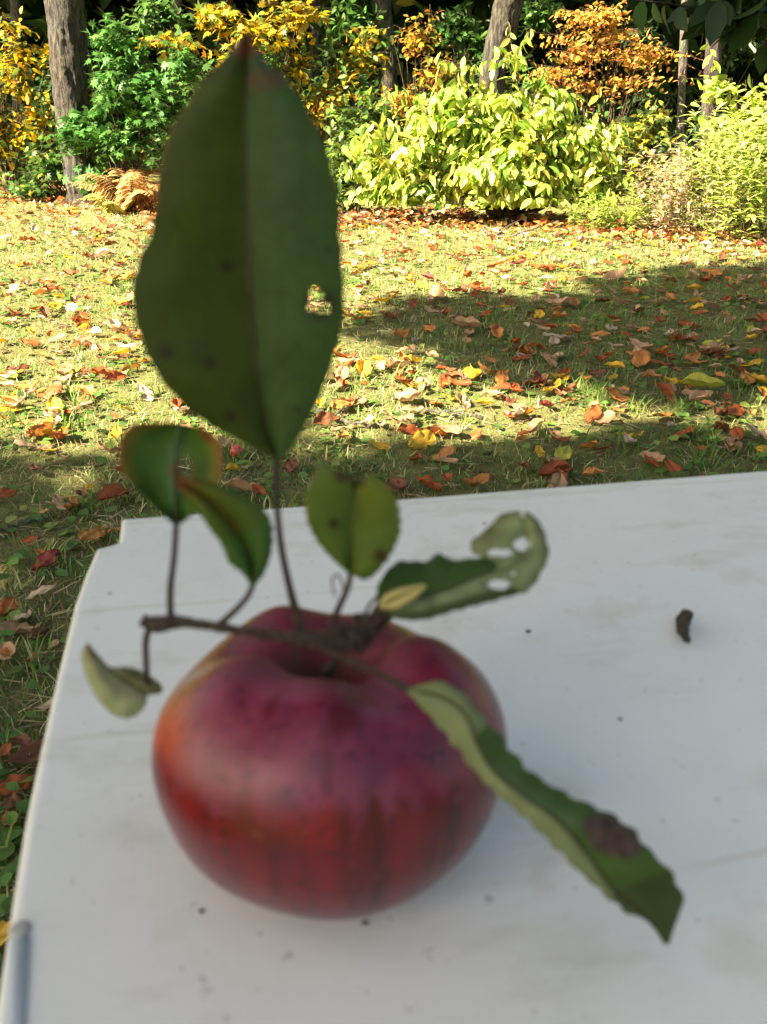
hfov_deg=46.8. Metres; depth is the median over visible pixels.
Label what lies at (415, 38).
sapling
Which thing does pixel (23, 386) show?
fallen leaf
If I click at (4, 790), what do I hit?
fallen leaf
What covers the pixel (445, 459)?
fallen leaf
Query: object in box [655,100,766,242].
weed clump
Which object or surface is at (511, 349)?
fallen leaf
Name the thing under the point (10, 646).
fallen leaf
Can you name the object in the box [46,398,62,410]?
fallen leaf
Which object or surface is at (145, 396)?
fallen leaf
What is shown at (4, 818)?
fallen leaf
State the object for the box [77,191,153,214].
fern
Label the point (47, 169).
shrub
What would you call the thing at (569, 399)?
fallen leaf
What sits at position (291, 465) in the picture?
fallen leaf
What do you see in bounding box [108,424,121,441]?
fallen leaf
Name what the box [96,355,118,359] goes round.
fallen leaf
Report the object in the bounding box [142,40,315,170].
shrub
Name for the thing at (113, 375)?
fallen leaf
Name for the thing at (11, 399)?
fallen leaf
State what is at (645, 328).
fallen leaf
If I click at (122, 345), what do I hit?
fallen leaf
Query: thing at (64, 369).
fallen leaf
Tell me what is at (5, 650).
fallen leaf
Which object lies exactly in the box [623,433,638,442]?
fallen leaf
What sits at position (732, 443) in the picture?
fallen leaf
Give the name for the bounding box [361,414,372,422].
fallen leaf
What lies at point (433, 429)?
fallen leaf
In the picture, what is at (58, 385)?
fallen leaf
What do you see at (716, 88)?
shrub
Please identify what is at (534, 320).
fallen leaf
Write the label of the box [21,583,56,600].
fallen leaf
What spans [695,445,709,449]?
fallen leaf
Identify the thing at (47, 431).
fallen leaf
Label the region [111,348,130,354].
fallen leaf
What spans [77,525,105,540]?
fallen leaf
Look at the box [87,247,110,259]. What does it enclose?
fallen leaf
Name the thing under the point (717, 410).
fallen leaf
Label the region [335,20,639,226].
shrub
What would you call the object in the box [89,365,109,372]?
fallen leaf
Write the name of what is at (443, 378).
fallen leaf
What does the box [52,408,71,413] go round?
fallen leaf
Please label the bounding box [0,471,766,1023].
folding table
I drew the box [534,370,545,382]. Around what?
fallen leaf
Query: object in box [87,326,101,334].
fallen leaf
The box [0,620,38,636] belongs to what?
fallen leaf
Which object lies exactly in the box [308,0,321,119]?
tree
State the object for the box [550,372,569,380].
fallen leaf
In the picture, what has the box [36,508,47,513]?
fallen leaf
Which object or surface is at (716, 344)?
fallen leaf
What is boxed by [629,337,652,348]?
fallen leaf
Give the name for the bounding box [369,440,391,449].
fallen leaf
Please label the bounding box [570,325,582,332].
fallen leaf
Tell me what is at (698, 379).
fallen leaf
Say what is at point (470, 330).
fallen leaf
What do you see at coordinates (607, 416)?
fallen leaf
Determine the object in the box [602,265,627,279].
fallen leaf
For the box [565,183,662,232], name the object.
weed clump
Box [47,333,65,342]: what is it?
fallen leaf
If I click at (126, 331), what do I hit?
fallen leaf
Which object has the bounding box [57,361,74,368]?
fallen leaf
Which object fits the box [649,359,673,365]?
fallen leaf
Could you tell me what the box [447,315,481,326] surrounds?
fallen leaf
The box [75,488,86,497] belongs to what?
fallen leaf
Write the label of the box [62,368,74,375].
fallen leaf
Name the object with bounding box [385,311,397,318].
fallen leaf
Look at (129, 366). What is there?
fallen leaf
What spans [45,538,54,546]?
fallen leaf
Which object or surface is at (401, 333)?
fallen leaf
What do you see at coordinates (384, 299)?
fallen leaf
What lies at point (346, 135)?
shrub
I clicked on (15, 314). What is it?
fallen leaf
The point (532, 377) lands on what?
fallen leaf
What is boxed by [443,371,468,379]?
fallen leaf
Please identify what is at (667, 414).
fallen leaf
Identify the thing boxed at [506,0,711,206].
beech sapling
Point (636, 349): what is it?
fallen leaf
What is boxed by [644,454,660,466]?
fallen leaf
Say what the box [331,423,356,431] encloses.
fallen leaf
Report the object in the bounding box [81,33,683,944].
apple
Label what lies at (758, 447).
fallen leaf
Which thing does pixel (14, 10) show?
tree
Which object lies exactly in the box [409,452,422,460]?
fallen leaf
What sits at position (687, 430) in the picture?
fallen leaf
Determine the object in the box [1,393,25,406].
fallen leaf
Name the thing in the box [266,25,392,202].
sapling
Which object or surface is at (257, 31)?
maple sapling
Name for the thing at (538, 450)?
fallen leaf
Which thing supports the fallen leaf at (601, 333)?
on the ground at (352, 337)
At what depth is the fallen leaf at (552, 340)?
3.45 m
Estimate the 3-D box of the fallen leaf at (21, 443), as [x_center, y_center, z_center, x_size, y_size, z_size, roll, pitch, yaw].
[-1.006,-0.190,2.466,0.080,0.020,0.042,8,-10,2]
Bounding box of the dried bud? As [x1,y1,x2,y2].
[675,609,693,642]
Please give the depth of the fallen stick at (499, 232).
6.17 m
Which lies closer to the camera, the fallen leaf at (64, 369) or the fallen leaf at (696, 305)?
the fallen leaf at (64, 369)
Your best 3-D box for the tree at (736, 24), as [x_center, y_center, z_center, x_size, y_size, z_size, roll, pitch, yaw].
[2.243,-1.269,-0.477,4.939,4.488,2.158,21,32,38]
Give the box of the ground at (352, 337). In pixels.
[0,145,766,959]
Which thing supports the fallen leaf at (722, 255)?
on the ground at (352, 337)
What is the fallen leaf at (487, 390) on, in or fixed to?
on the ground at (352, 337)
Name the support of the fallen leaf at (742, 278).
on the ground at (352, 337)
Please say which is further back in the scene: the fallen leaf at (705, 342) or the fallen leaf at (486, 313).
the fallen leaf at (486, 313)
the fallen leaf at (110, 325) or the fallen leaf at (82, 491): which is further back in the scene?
the fallen leaf at (110, 325)
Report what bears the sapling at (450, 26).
on the ground at (352, 337)
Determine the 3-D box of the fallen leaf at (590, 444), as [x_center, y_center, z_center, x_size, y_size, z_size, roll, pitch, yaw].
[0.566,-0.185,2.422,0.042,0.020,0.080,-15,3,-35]
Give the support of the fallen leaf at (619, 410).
on the ground at (352, 337)
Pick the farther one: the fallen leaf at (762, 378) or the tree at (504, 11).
the tree at (504, 11)
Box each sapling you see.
[0,6,57,198]
[43,9,221,205]
[135,0,328,76]
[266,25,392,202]
[376,7,466,185]
[421,0,563,146]
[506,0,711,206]
[605,87,678,211]
[617,16,766,190]
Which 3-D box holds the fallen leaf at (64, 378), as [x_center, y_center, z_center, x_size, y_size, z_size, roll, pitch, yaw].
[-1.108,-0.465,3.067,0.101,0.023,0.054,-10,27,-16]
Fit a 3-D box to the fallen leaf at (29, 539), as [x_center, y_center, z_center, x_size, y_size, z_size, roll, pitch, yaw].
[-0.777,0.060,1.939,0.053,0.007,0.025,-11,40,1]
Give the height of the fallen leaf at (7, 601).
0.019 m
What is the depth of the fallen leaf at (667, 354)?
3.24 m
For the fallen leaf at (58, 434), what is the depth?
2.51 m
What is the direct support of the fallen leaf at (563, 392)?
on the ground at (352, 337)
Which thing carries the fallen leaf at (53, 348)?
on the ground at (352, 337)
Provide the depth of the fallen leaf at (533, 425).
2.57 m
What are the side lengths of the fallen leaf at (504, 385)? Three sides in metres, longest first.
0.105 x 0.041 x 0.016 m
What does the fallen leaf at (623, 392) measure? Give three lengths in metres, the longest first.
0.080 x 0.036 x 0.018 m
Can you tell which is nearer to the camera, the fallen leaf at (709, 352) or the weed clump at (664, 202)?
the fallen leaf at (709, 352)
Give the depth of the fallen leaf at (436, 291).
4.23 m
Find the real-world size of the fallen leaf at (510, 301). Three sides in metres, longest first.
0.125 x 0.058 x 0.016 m
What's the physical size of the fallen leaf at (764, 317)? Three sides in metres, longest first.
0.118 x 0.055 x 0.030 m
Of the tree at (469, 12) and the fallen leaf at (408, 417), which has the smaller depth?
the fallen leaf at (408, 417)
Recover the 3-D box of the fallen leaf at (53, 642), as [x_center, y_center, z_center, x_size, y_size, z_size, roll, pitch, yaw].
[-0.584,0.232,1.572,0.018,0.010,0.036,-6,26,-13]
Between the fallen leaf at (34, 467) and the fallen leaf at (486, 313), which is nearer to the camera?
the fallen leaf at (34, 467)
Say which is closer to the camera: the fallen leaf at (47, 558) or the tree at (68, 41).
the fallen leaf at (47, 558)
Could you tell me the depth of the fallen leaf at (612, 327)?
3.62 m
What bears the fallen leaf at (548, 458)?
on the ground at (352, 337)
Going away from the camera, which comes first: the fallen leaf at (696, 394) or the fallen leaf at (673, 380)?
the fallen leaf at (696, 394)
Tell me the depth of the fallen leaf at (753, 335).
3.46 m
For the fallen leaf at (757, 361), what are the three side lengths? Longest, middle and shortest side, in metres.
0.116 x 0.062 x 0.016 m
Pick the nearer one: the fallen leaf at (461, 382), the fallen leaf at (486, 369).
the fallen leaf at (461, 382)
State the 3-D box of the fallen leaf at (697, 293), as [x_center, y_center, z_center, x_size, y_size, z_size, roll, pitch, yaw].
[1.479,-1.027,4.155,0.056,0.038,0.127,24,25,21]
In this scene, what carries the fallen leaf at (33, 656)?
on the ground at (352, 337)
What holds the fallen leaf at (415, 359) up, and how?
on the ground at (352, 337)
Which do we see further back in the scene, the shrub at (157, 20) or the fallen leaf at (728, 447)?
the shrub at (157, 20)
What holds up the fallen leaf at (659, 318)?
on the ground at (352, 337)
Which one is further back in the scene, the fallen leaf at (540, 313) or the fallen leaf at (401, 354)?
the fallen leaf at (540, 313)
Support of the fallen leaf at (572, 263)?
on the ground at (352, 337)
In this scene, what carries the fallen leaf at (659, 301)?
on the ground at (352, 337)
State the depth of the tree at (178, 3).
10.46 m
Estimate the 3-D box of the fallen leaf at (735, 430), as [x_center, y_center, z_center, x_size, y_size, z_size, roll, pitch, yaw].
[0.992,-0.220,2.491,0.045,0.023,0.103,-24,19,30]
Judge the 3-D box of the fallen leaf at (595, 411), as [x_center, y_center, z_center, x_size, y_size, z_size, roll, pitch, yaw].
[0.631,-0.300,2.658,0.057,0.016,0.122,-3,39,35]
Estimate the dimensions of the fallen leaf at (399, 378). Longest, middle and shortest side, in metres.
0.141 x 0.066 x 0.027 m
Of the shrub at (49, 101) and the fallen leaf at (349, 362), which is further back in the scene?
the shrub at (49, 101)
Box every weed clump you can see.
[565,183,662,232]
[621,142,741,240]
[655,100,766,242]
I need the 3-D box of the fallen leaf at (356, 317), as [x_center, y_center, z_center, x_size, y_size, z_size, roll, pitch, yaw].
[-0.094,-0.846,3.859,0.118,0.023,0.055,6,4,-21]
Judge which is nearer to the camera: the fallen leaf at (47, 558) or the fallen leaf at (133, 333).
the fallen leaf at (47, 558)
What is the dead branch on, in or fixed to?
on the ground at (352, 337)
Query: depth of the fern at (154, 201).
7.56 m
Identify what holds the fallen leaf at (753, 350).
on the ground at (352, 337)
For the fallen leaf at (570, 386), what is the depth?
2.90 m
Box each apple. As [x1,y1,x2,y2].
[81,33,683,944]
[230,445,243,456]
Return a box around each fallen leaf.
[0,370,19,377]
[0,395,21,405]
[0,404,20,411]
[0,487,20,497]
[0,597,16,616]
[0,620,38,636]
[0,641,15,660]
[0,647,14,657]
[0,742,12,758]
[0,773,34,795]
[0,784,21,827]
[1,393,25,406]
[1,807,15,831]
[5,739,43,762]
[7,282,17,293]
[9,310,30,316]
[9,439,35,447]
[10,733,30,747]
[13,609,32,621]
[14,380,39,388]
[20,338,44,345]
[21,535,39,542]
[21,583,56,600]
[24,698,52,709]
[26,422,53,437]
[26,651,37,661]
[28,464,41,470]
[30,624,51,639]
[31,546,60,570]
[32,548,44,554]
[34,350,47,355]
[34,443,55,450]
[36,381,62,397]
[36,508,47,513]
[37,423,68,435]
[38,391,53,401]
[43,406,63,417]
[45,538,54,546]
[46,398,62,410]
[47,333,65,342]
[47,374,72,381]
[48,319,69,325]
[48,428,67,440]
[49,345,65,349]
[50,639,59,648]
[51,493,68,510]
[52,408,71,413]
[53,455,73,462]
[54,348,67,353]
[54,366,71,375]
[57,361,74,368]
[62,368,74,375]
[63,496,79,507]
[69,400,92,410]
[71,315,81,326]
[71,336,94,344]
[74,385,96,397]
[75,317,90,323]
[75,373,90,376]
[75,392,86,403]
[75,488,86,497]
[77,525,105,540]
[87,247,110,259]
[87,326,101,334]
[88,343,98,352]
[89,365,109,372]
[90,367,113,375]
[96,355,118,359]
[96,482,129,500]
[97,344,109,351]
[97,441,118,452]
[104,370,126,380]
[107,298,126,305]
[107,323,120,329]
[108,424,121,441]
[111,323,131,331]
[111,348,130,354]
[114,312,133,317]
[115,342,135,347]
[117,271,134,279]
[119,362,139,371]
[119,404,137,411]
[121,328,132,333]
[127,328,138,336]
[134,357,149,361]
[137,383,153,401]
[285,458,298,471]
[307,411,340,424]
[317,397,325,406]
[329,381,344,387]
[331,398,354,409]
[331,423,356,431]
[334,359,355,367]
[334,365,349,381]
[335,352,357,357]
[335,356,360,362]
[338,394,357,400]
[338,430,350,438]
[350,303,369,307]
[350,313,370,319]
[354,359,371,378]
[354,396,366,405]
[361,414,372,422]
[365,295,375,299]
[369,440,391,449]
[375,293,395,301]
[376,420,385,426]
[380,408,399,422]
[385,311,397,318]
[386,360,409,367]
[392,327,410,337]
[393,373,411,382]
[393,387,423,400]
[395,423,420,434]
[399,350,410,360]
[399,404,426,412]
[399,413,414,422]
[405,380,425,387]
[408,429,439,449]
[409,354,423,362]
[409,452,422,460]
[423,424,446,435]
[424,285,444,298]
[425,350,438,356]
[427,400,442,404]
[428,446,458,460]
[430,423,461,433]
[437,455,460,463]
[438,374,450,388]
[441,393,459,401]
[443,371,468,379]
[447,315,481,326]
[447,379,472,385]
[462,335,471,342]
[464,327,474,334]
[464,365,481,377]
[471,428,480,439]
[475,286,490,290]
[475,397,493,403]
[478,361,497,373]
[479,310,492,316]
[483,355,495,362]
[485,389,498,396]
[488,390,503,394]
[490,382,515,388]
[491,327,503,338]
[495,368,508,383]
[499,395,517,405]
[502,347,522,351]
[504,401,531,408]
[505,296,517,306]
[505,408,524,415]
[509,259,525,264]
[509,382,523,392]
[512,354,533,360]
[515,347,530,353]
[515,430,530,435]
[519,379,538,384]
[523,345,533,352]
[523,373,549,382]
[527,417,545,432]
[528,317,549,323]
[529,294,540,301]
[530,263,553,270]
[533,309,544,317]
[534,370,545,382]
[534,445,544,457]
[536,344,547,348]
[536,374,547,386]
[540,351,563,358]
[542,332,570,337]
[542,378,560,390]
[543,296,568,305]
[544,356,557,367]
[546,454,560,460]
[548,310,568,317]
[548,335,559,344]
[549,428,562,438]
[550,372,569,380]
[550,383,576,389]
[552,435,571,441]
[553,386,575,394]
[554,351,565,357]
[554,444,572,459]
[557,367,570,377]
[557,397,578,401]
[567,261,578,265]
[570,297,579,305]
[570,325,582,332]
[579,373,592,380]
[579,440,596,448]
[583,330,611,335]
[584,401,601,423]
[587,369,606,375]
[591,410,619,423]
[592,444,611,449]
[594,354,608,361]
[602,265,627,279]
[603,387,633,401]
[604,360,624,367]
[605,313,621,319]
[605,323,617,330]
[611,407,624,411]
[613,296,631,303]
[616,386,635,393]
[617,401,627,408]
[617,430,643,436]
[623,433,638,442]
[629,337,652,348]
[631,307,643,312]
[631,347,650,367]
[632,345,642,351]
[635,326,648,330]
[641,451,665,461]
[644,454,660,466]
[647,368,662,377]
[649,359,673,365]
[651,298,664,304]
[652,412,675,416]
[654,315,664,321]
[654,345,668,354]
[655,287,667,291]
[655,382,674,400]
[659,350,677,357]
[663,328,673,335]
[664,376,682,384]
[668,328,685,334]
[670,332,680,340]
[670,372,725,387]
[673,335,699,340]
[674,425,694,439]
[680,321,701,327]
[682,352,699,361]
[684,360,707,365]
[687,284,702,289]
[689,389,713,400]
[690,302,703,309]
[693,289,705,296]
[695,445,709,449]
[701,268,722,275]
[701,347,722,355]
[702,339,721,345]
[708,341,724,350]
[712,407,727,414]
[712,421,729,429]
[714,252,726,259]
[722,404,744,415]
[724,439,735,452]
[725,435,742,449]
[728,361,751,373]
[729,426,744,441]
[735,274,752,279]
[738,369,755,384]
[740,358,762,366]
[746,333,757,338]
[746,347,762,353]
[746,424,766,436]
[751,373,766,382]
[754,445,766,451]
[755,312,766,321]
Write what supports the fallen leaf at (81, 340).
on the ground at (352, 337)
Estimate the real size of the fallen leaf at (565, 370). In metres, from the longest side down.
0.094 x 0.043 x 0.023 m
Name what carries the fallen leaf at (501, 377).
on the ground at (352, 337)
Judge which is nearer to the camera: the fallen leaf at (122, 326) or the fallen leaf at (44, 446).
the fallen leaf at (44, 446)
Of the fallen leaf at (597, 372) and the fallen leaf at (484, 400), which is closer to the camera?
the fallen leaf at (484, 400)
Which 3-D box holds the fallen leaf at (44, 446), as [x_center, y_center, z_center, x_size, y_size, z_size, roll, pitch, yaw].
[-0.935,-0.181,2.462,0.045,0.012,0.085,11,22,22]
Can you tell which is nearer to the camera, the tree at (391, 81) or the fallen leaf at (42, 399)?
the fallen leaf at (42, 399)
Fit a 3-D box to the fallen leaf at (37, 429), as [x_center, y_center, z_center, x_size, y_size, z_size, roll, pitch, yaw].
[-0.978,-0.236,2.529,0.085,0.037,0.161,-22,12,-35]
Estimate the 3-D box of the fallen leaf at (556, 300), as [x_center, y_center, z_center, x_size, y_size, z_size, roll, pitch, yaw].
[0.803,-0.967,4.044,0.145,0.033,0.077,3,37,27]
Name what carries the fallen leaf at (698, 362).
on the ground at (352, 337)
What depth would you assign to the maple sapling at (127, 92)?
7.47 m
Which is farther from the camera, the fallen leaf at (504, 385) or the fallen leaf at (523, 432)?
the fallen leaf at (504, 385)
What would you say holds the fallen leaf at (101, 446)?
on the ground at (352, 337)
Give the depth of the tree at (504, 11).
8.25 m
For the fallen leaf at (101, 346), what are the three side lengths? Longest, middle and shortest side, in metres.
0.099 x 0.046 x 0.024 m
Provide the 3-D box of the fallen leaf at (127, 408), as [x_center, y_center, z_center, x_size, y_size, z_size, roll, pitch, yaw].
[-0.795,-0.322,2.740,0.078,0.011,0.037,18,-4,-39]
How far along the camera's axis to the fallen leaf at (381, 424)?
2.60 m
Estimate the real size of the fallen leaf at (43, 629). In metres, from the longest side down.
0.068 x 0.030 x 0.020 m
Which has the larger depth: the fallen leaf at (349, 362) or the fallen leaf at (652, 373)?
the fallen leaf at (349, 362)
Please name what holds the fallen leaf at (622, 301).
on the ground at (352, 337)
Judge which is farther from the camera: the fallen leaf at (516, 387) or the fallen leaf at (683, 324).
the fallen leaf at (683, 324)
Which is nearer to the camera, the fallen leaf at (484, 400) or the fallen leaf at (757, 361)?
the fallen leaf at (484, 400)
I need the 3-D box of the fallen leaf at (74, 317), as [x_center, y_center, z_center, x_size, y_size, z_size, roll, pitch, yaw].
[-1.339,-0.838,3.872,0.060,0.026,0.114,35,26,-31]
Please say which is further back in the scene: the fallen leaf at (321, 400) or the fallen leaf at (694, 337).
the fallen leaf at (694, 337)
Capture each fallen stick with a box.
[0,517,50,531]
[314,406,371,426]
[419,406,484,418]
[479,218,538,237]
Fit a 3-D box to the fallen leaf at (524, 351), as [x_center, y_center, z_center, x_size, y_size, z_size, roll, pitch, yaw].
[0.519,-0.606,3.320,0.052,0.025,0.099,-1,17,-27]
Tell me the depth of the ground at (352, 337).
3.00 m
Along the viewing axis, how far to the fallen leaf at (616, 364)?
3.11 m
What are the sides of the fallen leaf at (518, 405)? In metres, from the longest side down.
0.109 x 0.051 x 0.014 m
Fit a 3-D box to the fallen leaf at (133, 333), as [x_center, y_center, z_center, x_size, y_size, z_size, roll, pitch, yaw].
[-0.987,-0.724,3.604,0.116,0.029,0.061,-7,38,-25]
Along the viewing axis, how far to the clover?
2.60 m
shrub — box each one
[0,45,93,183]
[0,132,147,202]
[120,0,368,87]
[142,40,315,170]
[300,0,434,190]
[319,77,395,212]
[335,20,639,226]
[419,39,646,185]
[623,89,766,194]
[681,44,766,230]
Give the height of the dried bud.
0.005 m
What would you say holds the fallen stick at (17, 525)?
on the ground at (352, 337)
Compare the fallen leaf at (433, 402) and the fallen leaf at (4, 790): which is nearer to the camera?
the fallen leaf at (4, 790)
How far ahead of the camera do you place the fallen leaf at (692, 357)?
3.21 m
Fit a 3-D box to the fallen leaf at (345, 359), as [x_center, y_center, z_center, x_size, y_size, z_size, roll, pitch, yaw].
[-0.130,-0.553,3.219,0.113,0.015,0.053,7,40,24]
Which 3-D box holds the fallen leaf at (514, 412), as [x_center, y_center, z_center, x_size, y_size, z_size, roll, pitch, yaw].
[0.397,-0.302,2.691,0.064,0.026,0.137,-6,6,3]
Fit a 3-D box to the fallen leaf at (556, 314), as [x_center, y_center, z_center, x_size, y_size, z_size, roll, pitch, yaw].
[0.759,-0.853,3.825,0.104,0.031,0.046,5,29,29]
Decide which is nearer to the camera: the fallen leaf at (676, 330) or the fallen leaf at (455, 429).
the fallen leaf at (455, 429)
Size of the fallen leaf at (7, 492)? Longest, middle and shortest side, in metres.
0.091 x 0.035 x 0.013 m
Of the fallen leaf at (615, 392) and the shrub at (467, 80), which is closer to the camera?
the fallen leaf at (615, 392)
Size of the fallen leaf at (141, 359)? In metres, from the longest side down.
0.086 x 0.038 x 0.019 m
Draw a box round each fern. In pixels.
[69,167,159,213]
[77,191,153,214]
[114,185,155,210]
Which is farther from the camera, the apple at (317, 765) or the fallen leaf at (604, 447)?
the fallen leaf at (604, 447)
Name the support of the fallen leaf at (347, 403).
on the ground at (352, 337)
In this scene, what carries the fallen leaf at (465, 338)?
on the ground at (352, 337)
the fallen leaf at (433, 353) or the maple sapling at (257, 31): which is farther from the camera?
the maple sapling at (257, 31)
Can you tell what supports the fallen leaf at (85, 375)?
on the ground at (352, 337)
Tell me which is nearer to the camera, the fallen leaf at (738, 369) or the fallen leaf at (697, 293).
the fallen leaf at (738, 369)
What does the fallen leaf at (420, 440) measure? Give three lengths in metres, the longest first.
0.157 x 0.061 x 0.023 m
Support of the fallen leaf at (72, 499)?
on the ground at (352, 337)
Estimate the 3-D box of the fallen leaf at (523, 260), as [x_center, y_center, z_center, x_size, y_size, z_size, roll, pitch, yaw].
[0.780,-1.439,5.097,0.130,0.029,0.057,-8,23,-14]
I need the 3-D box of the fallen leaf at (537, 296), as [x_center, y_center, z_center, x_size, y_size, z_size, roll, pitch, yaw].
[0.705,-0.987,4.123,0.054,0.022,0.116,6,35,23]
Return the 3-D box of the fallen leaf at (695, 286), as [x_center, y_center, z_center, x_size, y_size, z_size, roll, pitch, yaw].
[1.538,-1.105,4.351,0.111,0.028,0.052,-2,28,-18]
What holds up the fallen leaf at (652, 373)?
on the ground at (352, 337)
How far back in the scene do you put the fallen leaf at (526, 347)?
3.31 m
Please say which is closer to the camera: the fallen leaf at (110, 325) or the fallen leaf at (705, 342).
the fallen leaf at (705, 342)
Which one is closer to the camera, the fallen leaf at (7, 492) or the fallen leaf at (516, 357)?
the fallen leaf at (7, 492)
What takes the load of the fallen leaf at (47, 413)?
on the ground at (352, 337)
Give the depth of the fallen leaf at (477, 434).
2.54 m
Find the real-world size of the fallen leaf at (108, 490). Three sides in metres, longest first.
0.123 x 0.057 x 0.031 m
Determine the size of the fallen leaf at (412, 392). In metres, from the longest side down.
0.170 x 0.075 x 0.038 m
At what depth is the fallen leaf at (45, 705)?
1.42 m
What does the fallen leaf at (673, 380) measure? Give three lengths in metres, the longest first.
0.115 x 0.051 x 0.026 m
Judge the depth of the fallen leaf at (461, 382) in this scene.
2.94 m
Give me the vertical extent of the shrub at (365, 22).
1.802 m
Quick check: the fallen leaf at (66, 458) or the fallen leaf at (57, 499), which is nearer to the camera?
the fallen leaf at (57, 499)
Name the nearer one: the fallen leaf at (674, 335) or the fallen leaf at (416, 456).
the fallen leaf at (416, 456)
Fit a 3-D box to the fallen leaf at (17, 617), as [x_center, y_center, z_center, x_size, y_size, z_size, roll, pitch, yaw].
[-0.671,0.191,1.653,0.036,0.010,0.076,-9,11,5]
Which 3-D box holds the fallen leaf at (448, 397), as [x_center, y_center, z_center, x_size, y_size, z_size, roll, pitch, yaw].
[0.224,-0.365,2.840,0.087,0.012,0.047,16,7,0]
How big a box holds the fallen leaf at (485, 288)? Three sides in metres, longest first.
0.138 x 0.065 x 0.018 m
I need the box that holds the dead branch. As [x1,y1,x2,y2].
[749,43,755,52]
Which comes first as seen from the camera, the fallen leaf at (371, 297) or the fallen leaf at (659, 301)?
the fallen leaf at (659, 301)
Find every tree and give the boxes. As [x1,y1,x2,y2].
[10,0,21,174]
[44,0,96,204]
[169,0,181,129]
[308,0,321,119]
[375,0,397,139]
[464,0,471,150]
[471,0,524,156]
[632,0,766,74]
[675,0,687,200]
[698,38,722,198]
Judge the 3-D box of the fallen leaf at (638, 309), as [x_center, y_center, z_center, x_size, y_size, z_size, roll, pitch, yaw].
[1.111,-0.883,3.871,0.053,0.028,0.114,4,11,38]
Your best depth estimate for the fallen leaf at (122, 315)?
3.95 m
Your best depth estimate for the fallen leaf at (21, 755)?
1.30 m
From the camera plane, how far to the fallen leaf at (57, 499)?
2.10 m
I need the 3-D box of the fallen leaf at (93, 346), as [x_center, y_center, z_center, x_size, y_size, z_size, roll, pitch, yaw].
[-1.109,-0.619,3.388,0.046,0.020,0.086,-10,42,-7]
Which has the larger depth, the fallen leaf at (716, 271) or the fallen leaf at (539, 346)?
the fallen leaf at (716, 271)
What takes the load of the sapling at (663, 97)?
on the ground at (352, 337)
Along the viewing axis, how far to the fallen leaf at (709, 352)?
3.27 m
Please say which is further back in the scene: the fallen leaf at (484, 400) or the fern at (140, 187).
the fern at (140, 187)
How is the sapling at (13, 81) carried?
on the ground at (352, 337)
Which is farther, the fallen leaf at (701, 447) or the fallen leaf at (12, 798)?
the fallen leaf at (701, 447)
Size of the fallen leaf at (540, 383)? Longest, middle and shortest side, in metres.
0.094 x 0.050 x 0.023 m
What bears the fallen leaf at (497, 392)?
on the fallen leaf at (487, 390)
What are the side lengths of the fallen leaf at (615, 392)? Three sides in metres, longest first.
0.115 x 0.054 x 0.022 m
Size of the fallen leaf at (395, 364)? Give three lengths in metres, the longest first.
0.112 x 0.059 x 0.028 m
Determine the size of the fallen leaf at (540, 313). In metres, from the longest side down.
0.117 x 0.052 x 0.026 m
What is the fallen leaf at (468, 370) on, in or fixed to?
on the ground at (352, 337)
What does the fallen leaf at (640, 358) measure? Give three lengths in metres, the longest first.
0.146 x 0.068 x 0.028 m
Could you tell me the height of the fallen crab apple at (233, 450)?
0.029 m
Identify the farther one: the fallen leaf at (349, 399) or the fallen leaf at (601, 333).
the fallen leaf at (601, 333)
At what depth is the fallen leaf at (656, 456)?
2.36 m
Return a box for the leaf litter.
[0,182,766,946]
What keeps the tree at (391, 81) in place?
on the ground at (352, 337)
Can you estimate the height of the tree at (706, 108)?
6.931 m
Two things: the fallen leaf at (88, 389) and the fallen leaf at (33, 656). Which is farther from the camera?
the fallen leaf at (88, 389)
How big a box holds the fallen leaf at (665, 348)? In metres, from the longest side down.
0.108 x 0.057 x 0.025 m
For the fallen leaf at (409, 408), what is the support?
on the ground at (352, 337)
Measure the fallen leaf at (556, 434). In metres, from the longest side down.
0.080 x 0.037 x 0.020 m
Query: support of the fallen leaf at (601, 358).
on the ground at (352, 337)
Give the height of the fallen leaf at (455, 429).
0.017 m
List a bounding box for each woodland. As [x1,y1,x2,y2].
[0,0,766,178]
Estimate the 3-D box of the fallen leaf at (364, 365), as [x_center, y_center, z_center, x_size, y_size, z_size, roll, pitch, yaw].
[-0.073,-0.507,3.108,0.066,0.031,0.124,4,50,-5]
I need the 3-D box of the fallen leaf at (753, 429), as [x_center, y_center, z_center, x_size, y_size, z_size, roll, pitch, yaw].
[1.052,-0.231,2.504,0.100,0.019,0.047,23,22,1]
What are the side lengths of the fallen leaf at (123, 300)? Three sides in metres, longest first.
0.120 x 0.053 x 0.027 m
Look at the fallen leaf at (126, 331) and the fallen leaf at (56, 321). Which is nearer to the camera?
the fallen leaf at (126, 331)
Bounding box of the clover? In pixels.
[0,218,766,987]
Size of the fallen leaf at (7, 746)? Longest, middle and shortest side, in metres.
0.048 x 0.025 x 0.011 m
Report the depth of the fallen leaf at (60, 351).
3.39 m
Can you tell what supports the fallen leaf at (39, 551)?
on the ground at (352, 337)
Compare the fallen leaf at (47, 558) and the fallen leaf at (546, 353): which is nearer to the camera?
the fallen leaf at (47, 558)
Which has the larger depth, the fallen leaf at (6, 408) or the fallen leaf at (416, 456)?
the fallen leaf at (6, 408)
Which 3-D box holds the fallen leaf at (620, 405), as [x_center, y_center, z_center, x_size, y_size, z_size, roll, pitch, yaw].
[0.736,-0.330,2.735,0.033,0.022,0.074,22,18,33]

